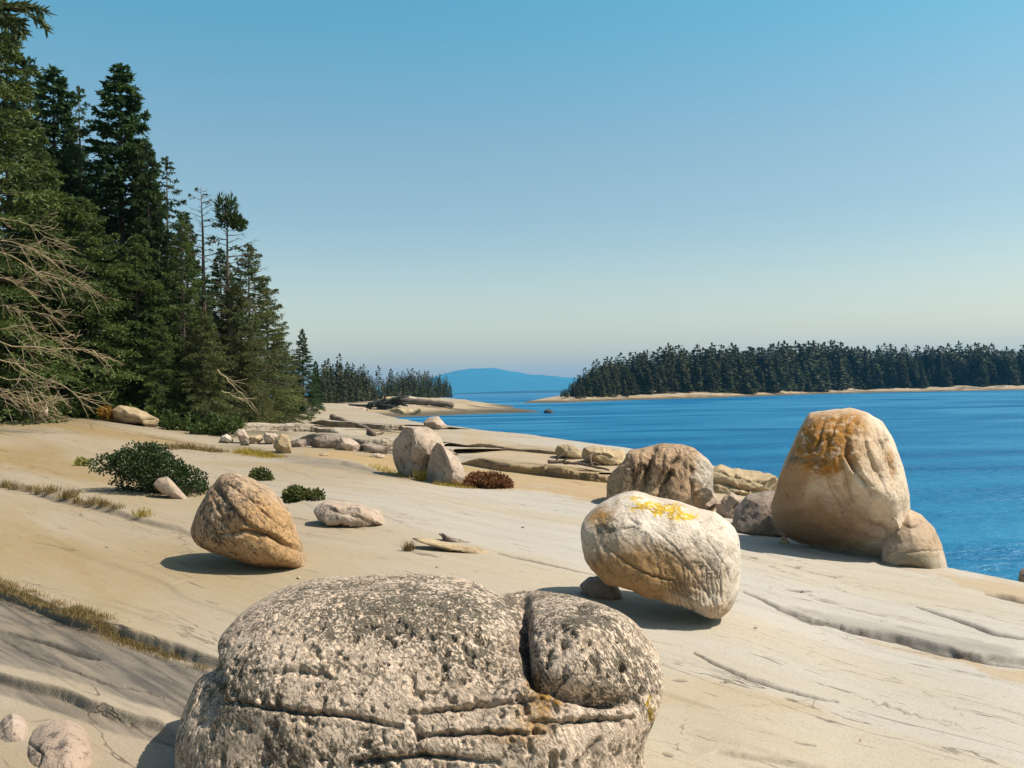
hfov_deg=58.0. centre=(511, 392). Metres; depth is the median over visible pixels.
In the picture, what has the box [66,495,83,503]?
grass tuft
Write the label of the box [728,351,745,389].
island spruce
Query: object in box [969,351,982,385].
island spruce
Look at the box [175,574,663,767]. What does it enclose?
boulder
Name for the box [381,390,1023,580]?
sea
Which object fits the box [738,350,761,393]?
island spruce
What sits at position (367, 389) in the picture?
headland spruce
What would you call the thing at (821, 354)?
island spruce
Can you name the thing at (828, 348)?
island spruce
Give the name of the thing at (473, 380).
mountain
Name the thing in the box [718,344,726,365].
island spruce
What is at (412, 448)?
boulder
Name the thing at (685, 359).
island spruce
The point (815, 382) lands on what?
island spruce
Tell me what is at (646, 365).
island spruce
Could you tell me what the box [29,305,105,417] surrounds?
spruce tree
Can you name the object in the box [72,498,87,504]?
grass tuft
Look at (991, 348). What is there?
island spruce
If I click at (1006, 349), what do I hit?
island spruce
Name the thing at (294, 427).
rock ledge
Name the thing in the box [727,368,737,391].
island spruce
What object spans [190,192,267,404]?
spruce tree
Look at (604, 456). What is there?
rock
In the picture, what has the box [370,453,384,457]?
rock
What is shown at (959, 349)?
island spruce
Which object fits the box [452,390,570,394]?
hills
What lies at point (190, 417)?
undergrowth
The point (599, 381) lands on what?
island spruce
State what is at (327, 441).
rock
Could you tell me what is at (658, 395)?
island
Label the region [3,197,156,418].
spruce tree
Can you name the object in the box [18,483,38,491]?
grass tuft
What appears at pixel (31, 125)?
spruce tree
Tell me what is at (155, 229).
spruce tree
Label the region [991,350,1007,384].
island spruce
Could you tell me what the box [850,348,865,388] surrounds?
island spruce
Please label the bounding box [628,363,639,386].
island spruce
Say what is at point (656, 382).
island spruce
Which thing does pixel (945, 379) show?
island spruce
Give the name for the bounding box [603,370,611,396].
island spruce
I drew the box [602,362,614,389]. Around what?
island spruce
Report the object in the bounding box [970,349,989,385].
island spruce
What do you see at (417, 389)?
headland spruce
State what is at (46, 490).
grass tuft
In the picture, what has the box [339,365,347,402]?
headland spruce
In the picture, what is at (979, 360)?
island spruce
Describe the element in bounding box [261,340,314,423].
spruce tree
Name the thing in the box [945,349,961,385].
island spruce
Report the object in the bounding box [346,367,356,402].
headland spruce
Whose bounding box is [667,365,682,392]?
island spruce
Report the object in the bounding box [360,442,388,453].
rock
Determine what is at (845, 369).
island spruce
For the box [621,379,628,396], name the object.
island spruce
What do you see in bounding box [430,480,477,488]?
yellow grass
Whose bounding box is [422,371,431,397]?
headland spruce
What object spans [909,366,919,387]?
island spruce
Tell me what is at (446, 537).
stone
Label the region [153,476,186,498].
stone
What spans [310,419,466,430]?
rock ledge
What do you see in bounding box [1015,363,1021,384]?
island spruce
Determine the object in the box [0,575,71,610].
dry grass
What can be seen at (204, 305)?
spruce tree
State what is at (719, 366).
island spruce
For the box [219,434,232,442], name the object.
rock
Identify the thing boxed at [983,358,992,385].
island spruce
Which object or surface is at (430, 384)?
headland spruce
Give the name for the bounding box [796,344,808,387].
island spruce
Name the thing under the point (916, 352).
island spruce
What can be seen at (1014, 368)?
island spruce
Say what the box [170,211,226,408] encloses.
spruce tree
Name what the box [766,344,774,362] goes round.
island spruce
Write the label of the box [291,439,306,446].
rock
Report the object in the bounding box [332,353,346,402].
headland spruce
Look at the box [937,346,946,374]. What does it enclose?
island spruce
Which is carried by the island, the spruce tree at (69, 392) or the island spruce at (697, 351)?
the island spruce at (697, 351)
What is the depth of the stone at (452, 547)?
8.69 m
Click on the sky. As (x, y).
(533, 187)
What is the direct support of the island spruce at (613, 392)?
on the island
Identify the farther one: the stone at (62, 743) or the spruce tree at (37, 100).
the spruce tree at (37, 100)
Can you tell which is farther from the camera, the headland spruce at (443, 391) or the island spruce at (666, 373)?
the headland spruce at (443, 391)
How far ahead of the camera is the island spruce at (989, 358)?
515.87 m
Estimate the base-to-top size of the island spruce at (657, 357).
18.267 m
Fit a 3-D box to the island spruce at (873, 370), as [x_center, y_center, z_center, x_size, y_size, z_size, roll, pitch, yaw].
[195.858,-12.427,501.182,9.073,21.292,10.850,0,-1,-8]
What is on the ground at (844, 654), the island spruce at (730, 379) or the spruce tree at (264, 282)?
the spruce tree at (264, 282)
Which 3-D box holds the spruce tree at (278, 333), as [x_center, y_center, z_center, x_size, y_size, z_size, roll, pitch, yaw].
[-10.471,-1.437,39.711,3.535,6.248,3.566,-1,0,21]
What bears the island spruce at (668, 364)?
on the island
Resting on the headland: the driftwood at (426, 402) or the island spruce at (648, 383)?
the driftwood at (426, 402)
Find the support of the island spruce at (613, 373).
on the island
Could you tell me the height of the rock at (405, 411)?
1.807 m
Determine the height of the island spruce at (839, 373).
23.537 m
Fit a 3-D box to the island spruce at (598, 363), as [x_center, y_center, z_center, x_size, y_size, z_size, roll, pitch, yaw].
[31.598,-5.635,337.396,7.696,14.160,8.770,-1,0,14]
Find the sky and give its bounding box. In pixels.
[0,0,1023,393]
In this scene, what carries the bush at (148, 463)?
on the ground at (844, 654)
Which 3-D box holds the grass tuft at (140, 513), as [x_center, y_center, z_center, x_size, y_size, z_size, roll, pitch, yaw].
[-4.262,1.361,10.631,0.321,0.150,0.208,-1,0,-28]
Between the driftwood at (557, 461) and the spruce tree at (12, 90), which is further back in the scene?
the spruce tree at (12, 90)
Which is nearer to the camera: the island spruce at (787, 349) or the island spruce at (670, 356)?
the island spruce at (670, 356)
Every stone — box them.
[0,713,27,741]
[27,718,92,767]
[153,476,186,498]
[313,500,384,526]
[413,538,488,553]
[439,533,470,542]
[579,576,621,599]
[779,536,789,543]
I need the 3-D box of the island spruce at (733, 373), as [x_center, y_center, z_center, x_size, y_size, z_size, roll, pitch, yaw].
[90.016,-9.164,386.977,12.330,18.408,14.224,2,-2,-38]
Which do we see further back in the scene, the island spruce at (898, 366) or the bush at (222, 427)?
the island spruce at (898, 366)
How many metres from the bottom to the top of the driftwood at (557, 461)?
0.373 m
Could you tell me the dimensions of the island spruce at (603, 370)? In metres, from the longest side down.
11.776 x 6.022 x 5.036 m
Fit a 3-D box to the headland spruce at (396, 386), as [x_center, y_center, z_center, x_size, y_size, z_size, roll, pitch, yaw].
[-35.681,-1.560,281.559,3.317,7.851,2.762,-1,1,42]
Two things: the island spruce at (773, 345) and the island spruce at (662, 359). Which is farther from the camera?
the island spruce at (773, 345)
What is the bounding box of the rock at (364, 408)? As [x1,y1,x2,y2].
[335,404,368,410]
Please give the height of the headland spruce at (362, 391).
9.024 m
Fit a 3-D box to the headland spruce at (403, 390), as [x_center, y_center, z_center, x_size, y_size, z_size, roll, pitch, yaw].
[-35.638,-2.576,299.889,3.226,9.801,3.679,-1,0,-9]
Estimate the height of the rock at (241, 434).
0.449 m
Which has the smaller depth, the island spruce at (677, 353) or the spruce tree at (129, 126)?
the spruce tree at (129, 126)
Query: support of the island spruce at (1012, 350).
on the island
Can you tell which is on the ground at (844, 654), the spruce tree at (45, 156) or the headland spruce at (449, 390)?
the spruce tree at (45, 156)
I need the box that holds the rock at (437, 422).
[423,416,449,429]
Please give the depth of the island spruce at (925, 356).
519.55 m
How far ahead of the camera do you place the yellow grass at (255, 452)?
20.42 m
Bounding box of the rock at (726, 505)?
[716,492,742,518]
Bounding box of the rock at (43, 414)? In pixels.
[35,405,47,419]
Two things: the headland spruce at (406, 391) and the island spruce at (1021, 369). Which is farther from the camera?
the island spruce at (1021, 369)
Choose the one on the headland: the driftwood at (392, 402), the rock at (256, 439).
the driftwood at (392, 402)
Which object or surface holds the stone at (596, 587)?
on the ground at (844, 654)
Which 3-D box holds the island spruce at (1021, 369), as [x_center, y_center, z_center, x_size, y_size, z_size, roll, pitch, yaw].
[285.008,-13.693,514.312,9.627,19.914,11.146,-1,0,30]
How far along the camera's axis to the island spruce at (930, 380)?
506.66 m
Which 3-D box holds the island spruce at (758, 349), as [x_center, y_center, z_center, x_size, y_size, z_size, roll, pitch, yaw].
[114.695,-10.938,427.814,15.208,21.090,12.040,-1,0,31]
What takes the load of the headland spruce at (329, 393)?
on the headland
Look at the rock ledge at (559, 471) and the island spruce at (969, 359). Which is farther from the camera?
the island spruce at (969, 359)
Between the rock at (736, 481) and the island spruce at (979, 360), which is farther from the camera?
the island spruce at (979, 360)
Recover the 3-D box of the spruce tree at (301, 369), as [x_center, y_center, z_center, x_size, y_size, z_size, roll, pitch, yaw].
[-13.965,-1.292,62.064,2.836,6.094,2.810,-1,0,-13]
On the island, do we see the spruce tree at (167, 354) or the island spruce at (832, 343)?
the island spruce at (832, 343)
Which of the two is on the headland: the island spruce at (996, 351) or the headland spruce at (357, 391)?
the headland spruce at (357, 391)
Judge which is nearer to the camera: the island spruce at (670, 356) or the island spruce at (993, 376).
the island spruce at (670, 356)
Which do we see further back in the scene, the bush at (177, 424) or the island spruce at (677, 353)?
the island spruce at (677, 353)
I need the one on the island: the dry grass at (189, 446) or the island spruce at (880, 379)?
the island spruce at (880, 379)
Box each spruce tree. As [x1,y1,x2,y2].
[0,0,126,425]
[0,30,94,394]
[0,56,62,247]
[0,124,110,419]
[0,270,61,420]
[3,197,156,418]
[6,64,132,390]
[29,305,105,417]
[36,85,117,318]
[66,63,189,400]
[84,233,187,418]
[95,155,131,280]
[123,139,185,398]
[132,156,215,389]
[132,319,194,420]
[152,212,227,420]
[164,312,248,427]
[170,187,234,364]
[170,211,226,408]
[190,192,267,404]
[201,247,262,377]
[201,283,278,422]
[213,242,304,422]
[238,345,277,421]
[240,287,315,422]
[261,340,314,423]
[290,329,325,413]
[308,361,324,408]
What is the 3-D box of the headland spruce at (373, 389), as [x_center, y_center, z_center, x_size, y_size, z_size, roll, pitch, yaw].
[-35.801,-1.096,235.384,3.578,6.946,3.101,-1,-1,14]
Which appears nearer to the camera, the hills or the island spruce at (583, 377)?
the island spruce at (583, 377)
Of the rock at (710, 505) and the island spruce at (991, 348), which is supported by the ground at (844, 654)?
the rock at (710, 505)
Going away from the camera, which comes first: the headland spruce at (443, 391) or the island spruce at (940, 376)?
the headland spruce at (443, 391)
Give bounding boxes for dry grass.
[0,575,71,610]
[48,601,215,671]
[158,441,230,452]
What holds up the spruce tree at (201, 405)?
on the ground at (844, 654)
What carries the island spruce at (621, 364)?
on the island
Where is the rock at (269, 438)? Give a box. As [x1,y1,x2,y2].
[263,432,277,443]
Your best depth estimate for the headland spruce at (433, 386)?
363.95 m
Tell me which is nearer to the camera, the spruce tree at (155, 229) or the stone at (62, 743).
the stone at (62, 743)
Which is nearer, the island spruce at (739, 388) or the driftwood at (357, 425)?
the driftwood at (357, 425)
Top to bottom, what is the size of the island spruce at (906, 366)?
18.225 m
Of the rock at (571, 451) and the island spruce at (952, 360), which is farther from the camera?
the island spruce at (952, 360)
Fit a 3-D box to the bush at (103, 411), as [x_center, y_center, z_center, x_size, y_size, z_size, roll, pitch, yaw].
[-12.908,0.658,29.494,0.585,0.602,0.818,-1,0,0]
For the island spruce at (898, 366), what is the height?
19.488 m
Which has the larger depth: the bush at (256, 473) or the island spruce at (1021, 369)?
the island spruce at (1021, 369)
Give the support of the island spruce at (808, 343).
on the island
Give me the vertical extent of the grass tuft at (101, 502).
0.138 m
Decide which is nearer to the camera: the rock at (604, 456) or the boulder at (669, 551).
the boulder at (669, 551)
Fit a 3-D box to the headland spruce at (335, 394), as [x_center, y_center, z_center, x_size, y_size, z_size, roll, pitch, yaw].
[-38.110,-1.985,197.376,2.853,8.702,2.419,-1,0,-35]
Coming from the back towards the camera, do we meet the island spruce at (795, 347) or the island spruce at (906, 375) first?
the island spruce at (906, 375)
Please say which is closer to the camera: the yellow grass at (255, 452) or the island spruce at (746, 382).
the yellow grass at (255, 452)
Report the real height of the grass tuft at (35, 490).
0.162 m
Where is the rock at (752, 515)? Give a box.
[732,490,787,537]
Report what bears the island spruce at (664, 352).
on the island
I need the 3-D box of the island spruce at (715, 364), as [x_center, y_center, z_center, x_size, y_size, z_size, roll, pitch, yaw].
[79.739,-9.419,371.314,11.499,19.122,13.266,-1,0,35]
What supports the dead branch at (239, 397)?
on the ground at (844, 654)
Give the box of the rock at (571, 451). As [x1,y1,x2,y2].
[555,444,582,458]
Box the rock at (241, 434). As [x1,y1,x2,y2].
[235,429,248,442]
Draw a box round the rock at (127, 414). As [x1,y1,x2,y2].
[112,405,158,426]
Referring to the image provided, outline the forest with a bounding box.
[580,344,1017,382]
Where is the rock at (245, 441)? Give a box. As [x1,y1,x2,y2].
[241,438,248,444]
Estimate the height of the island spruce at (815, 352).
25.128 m
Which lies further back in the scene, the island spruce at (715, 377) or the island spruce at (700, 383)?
the island spruce at (715, 377)
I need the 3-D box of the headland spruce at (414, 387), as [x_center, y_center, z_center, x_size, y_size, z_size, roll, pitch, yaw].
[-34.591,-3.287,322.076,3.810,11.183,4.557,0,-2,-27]
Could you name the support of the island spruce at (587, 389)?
on the island
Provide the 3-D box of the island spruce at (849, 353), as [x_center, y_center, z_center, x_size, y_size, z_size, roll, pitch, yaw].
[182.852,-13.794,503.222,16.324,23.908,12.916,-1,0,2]
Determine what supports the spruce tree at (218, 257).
on the ground at (844, 654)
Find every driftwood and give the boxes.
[329,414,376,435]
[348,391,413,409]
[394,396,453,407]
[548,449,609,470]
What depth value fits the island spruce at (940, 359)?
512.88 m
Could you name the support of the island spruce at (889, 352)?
on the island
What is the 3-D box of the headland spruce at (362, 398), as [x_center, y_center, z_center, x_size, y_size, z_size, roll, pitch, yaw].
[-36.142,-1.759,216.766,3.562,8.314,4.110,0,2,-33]
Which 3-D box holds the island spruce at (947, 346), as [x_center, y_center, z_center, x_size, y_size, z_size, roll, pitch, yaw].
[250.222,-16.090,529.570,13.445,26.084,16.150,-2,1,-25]
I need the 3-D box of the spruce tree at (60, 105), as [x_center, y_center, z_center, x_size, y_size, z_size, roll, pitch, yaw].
[-18.279,-6.340,37.702,5.690,14.145,5.147,-1,0,-44]
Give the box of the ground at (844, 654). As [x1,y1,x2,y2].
[0,404,1023,767]
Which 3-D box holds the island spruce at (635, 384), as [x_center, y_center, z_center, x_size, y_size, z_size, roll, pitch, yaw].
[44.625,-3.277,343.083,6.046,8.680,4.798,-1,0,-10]
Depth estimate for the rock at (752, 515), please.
11.34 m
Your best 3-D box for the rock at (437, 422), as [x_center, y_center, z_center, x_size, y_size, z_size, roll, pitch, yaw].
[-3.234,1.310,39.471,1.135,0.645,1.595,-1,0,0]
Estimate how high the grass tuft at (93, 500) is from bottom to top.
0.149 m
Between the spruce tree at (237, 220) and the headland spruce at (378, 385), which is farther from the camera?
the headland spruce at (378, 385)
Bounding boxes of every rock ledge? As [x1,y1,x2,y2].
[243,422,399,434]
[291,433,509,454]
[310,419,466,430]
[461,457,610,482]
[469,443,626,454]
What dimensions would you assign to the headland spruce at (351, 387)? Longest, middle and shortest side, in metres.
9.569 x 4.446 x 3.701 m
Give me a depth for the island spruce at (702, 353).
370.45 m
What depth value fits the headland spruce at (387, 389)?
266.86 m
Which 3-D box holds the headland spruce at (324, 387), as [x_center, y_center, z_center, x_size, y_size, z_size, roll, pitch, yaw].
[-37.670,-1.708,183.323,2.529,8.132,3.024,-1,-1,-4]
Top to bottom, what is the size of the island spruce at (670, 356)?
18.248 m
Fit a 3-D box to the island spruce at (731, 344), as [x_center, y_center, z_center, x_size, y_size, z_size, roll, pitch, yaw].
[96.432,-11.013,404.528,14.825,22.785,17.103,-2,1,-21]
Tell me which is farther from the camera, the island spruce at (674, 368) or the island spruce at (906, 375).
the island spruce at (906, 375)
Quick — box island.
[523,384,1023,402]
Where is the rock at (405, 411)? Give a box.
[388,408,420,414]
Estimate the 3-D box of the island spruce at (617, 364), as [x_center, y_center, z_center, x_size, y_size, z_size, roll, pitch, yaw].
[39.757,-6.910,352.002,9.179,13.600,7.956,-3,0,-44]
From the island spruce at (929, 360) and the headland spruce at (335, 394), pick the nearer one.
the headland spruce at (335, 394)
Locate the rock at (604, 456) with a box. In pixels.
[581,446,625,464]
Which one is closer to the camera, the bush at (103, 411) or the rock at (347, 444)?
the rock at (347, 444)
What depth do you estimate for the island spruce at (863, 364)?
509.45 m
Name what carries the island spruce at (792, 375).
on the island
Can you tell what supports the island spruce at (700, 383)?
on the island
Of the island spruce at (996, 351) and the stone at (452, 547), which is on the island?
the island spruce at (996, 351)
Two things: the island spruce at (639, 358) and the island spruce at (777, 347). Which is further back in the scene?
the island spruce at (777, 347)
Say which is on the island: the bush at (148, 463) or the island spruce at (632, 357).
the island spruce at (632, 357)
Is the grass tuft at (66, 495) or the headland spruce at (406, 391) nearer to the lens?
the grass tuft at (66, 495)
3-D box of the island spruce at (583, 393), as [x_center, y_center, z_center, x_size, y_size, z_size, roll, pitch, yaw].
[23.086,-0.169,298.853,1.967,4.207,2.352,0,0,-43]
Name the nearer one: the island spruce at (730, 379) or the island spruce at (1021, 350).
the island spruce at (730, 379)
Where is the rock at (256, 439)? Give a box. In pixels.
[249,435,262,443]
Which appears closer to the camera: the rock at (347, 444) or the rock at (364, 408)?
the rock at (347, 444)
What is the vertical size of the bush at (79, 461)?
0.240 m
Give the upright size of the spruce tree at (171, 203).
10.293 m
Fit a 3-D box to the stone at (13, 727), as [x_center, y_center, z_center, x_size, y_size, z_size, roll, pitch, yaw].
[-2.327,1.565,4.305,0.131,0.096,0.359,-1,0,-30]
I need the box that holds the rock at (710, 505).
[701,491,716,510]
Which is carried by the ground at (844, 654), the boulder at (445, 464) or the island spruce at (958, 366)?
the boulder at (445, 464)
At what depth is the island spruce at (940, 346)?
514.67 m
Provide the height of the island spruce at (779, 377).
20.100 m
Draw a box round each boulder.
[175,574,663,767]
[190,472,305,567]
[392,426,443,478]
[427,443,464,485]
[581,491,740,618]
[606,443,713,508]
[771,408,909,556]
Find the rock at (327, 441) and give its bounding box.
[310,434,339,448]
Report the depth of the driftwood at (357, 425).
38.26 m
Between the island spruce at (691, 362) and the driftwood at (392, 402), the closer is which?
the driftwood at (392, 402)
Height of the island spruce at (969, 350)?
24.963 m
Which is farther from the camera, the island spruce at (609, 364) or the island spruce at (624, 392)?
the island spruce at (609, 364)
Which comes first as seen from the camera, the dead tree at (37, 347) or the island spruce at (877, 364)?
the dead tree at (37, 347)
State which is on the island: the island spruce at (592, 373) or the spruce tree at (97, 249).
the island spruce at (592, 373)
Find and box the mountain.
[304,368,580,394]
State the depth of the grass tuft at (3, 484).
13.19 m
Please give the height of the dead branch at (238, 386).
1.410 m
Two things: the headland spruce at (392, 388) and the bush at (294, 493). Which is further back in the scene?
the headland spruce at (392, 388)
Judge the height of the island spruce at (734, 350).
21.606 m
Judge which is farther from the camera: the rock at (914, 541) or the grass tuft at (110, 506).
the grass tuft at (110, 506)
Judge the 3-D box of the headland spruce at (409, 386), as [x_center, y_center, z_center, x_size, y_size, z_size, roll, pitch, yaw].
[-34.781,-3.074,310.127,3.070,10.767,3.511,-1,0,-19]
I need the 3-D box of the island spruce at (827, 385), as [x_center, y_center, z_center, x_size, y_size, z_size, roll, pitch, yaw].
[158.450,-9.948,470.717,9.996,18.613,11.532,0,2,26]
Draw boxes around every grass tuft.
[0,477,19,487]
[5,481,21,489]
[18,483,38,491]
[29,485,42,494]
[38,483,62,493]
[56,488,84,498]
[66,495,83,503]
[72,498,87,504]
[77,495,110,504]
[95,498,112,506]
[103,501,125,509]
[130,506,154,517]
[401,538,417,551]
[409,469,428,480]
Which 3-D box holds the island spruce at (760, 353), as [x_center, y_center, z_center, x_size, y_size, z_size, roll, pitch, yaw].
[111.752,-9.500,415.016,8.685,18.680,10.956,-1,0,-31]
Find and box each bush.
[73,456,92,465]
[86,440,210,497]
[96,404,113,420]
[157,417,191,430]
[186,417,241,435]
[248,466,274,480]
[280,484,325,502]
[463,470,514,488]
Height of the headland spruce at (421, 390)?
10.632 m
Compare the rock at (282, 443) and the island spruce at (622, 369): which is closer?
the rock at (282, 443)
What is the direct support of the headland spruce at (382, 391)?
on the headland
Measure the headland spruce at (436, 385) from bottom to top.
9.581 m
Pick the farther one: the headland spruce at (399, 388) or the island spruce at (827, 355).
the island spruce at (827, 355)
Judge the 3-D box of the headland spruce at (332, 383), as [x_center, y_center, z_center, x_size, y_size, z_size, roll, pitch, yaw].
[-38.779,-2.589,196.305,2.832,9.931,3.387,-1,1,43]
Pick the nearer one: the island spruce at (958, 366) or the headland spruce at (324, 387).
the headland spruce at (324, 387)
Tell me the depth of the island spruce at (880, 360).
510.22 m
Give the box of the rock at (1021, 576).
[1018,568,1023,581]
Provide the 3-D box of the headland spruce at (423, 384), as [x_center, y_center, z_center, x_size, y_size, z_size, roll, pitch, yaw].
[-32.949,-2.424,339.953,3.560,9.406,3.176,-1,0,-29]
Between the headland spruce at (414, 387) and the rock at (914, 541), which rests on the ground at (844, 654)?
the rock at (914, 541)
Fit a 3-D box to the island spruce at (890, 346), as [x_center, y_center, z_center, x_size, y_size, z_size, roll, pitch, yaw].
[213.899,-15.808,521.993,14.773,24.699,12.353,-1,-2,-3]
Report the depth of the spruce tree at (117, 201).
39.46 m
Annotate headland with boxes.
[304,397,538,417]
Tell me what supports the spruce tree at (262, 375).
on the ground at (844, 654)
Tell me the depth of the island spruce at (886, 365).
511.54 m
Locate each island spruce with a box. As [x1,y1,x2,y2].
[570,385,575,396]
[574,386,581,398]
[575,375,582,395]
[581,367,588,382]
[581,386,586,397]
[583,374,594,396]
[586,366,600,392]
[590,361,599,386]
[591,358,600,377]
[592,368,606,396]
[592,384,597,396]
[597,375,605,396]
[598,363,610,387]
[601,357,619,393]
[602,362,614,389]
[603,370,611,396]
[608,380,616,397]
[609,366,621,394]
[611,363,622,393]
[613,374,620,394]
[614,358,623,376]
[617,352,628,381]
[619,365,635,394]
[620,363,629,389]
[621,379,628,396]
[625,352,634,375]
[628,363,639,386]
[628,373,638,394]
[633,361,644,392]
[635,357,651,392]
[636,355,645,378]
[638,354,654,388]
[643,366,653,393]
[644,349,655,373]
[649,363,663,393]
[650,355,658,383]
[653,346,666,372]
[654,356,665,389]
[655,363,669,392]
[659,342,676,371]
[660,355,679,390]
[663,346,679,381]
[664,367,671,390]
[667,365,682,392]
[670,358,681,385]
[673,344,685,365]
[674,351,687,390]
[679,368,693,391]
[681,355,690,388]
[683,350,693,370]
[687,358,696,384]
[688,371,696,391]
[691,344,704,365]
[691,356,703,391]
[696,352,710,386]
[698,362,710,391]
[700,357,717,392]
[704,346,722,391]
[706,342,717,373]
[709,366,719,392]
[715,362,725,392]
[716,350,725,376]
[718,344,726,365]
[720,350,734,393]
[721,349,745,391]
[726,342,738,355]
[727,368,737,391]
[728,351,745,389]
[730,344,747,393]
[733,366,742,392]
[734,356,755,393]
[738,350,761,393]
[746,346,761,386]
[755,365,765,391]
[756,347,764,359]
[756,352,770,390]
[759,350,783,392]
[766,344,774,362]
[768,343,787,385]
[771,349,790,390]
[774,341,785,369]
[774,345,797,389]
[778,354,794,390]
[780,340,790,355]
[783,348,804,389]
[788,346,797,389]
[788,363,796,389]
[790,352,806,390]
[791,340,799,360]
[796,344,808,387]
[797,343,824,390]
[799,361,814,391]
[805,340,815,363]
[806,350,826,391]
[810,343,824,385]
[813,343,832,388]
[819,356,831,391]
[820,342,836,389]
[825,347,838,388]
[827,340,836,363]
[827,360,838,387]
[829,340,838,366]
[830,347,847,389]
[833,346,855,388]
[836,346,852,387]
[842,346,861,378]
[842,348,858,386]
[847,363,855,386]
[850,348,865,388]
[855,352,864,370]
[856,364,866,389]
[859,346,869,369]
[861,356,874,389]
[865,351,882,388]
[871,353,881,376]
[872,345,890,383]
[874,368,885,388]
[881,344,887,362]
[881,357,891,384]
[883,354,900,388]
[884,344,895,361]
[885,348,896,381]
[890,353,906,386]
[898,357,911,387]
[900,355,910,382]
[902,344,911,364]
[906,359,919,386]
[907,355,919,387]
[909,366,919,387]
[912,345,921,363]
[916,368,929,387]
[917,359,925,382]
[920,344,933,378]
[926,346,940,384]
[926,369,933,386]
[933,345,946,384]
[936,353,948,380]
[936,363,945,385]
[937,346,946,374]
[939,366,953,386]
[944,343,951,362]
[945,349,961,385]
[946,348,958,385]
[952,356,965,385]
[954,341,964,360]
[959,358,970,385]
[963,344,971,368]
[965,350,971,365]
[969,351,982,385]
[970,342,978,355]
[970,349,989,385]
[972,348,984,383]
[978,344,991,383]
[983,346,992,385]
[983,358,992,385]
[985,362,1000,385]
[987,343,996,357]
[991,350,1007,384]
[993,350,1003,384]
[996,352,1018,384]
[1001,346,1013,365]
[1007,355,1019,385]
[1008,349,1018,376]
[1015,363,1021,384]
[1017,353,1023,384]
[1018,345,1023,363]
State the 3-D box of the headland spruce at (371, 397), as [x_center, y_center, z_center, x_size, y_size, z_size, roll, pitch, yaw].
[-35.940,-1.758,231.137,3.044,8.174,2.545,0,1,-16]
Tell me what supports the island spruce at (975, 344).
on the island
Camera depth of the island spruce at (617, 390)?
333.13 m
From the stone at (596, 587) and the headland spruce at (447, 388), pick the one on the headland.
the headland spruce at (447, 388)
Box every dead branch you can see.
[217,370,260,414]
[221,391,256,412]
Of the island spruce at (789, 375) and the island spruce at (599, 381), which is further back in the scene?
the island spruce at (789, 375)
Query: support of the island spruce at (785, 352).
on the island
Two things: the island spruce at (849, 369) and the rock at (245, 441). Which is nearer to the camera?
the rock at (245, 441)
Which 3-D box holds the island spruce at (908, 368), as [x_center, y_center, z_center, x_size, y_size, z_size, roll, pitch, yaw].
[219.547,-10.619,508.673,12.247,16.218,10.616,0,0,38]
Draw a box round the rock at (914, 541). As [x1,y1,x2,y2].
[881,510,946,568]
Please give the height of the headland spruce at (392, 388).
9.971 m
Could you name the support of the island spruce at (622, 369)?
on the island
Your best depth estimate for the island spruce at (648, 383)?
345.36 m
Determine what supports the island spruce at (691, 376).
on the island
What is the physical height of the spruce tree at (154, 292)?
8.021 m
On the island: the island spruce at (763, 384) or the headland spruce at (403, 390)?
the island spruce at (763, 384)
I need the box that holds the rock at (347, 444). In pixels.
[337,437,361,451]
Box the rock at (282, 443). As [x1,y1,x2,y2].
[273,434,291,452]
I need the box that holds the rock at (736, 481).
[713,464,777,495]
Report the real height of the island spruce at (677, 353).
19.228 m
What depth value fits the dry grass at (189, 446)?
21.60 m
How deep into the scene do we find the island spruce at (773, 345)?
432.46 m
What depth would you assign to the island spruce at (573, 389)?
300.23 m
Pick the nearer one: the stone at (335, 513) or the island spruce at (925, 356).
the stone at (335, 513)
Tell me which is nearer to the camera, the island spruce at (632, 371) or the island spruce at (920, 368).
the island spruce at (632, 371)
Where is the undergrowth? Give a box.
[0,397,299,428]
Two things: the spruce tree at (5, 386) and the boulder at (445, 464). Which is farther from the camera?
the spruce tree at (5, 386)
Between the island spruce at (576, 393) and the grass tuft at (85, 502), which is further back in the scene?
the island spruce at (576, 393)
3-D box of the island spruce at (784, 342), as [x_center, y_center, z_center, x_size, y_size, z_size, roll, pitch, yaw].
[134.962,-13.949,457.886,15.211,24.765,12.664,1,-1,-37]
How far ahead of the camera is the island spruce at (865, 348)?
512.87 m
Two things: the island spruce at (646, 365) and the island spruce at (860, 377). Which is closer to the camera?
the island spruce at (646, 365)
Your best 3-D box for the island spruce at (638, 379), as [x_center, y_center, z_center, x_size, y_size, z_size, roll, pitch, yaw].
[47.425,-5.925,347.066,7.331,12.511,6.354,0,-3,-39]
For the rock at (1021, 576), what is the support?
on the ground at (844, 654)
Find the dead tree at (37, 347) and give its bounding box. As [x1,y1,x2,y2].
[0,213,124,429]
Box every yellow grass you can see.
[221,447,287,458]
[364,463,415,479]
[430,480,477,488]
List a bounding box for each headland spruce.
[318,364,327,402]
[321,361,333,402]
[325,358,336,402]
[330,364,338,402]
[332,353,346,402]
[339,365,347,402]
[344,361,354,402]
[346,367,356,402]
[348,362,360,401]
[354,369,365,401]
[356,366,368,400]
[361,364,370,400]
[363,370,373,400]
[366,375,377,400]
[374,365,385,398]
[379,378,385,399]
[383,377,390,396]
[387,369,395,396]
[392,375,397,395]
[395,372,401,395]
[398,370,406,395]
[403,373,407,395]
[405,368,411,395]
[409,368,417,396]
[413,370,425,397]
[413,371,419,396]
[420,374,426,394]
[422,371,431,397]
[425,371,435,397]
[431,375,437,397]
[434,377,439,397]
[437,374,442,397]
[442,380,445,397]
[444,376,449,396]
[448,382,452,397]

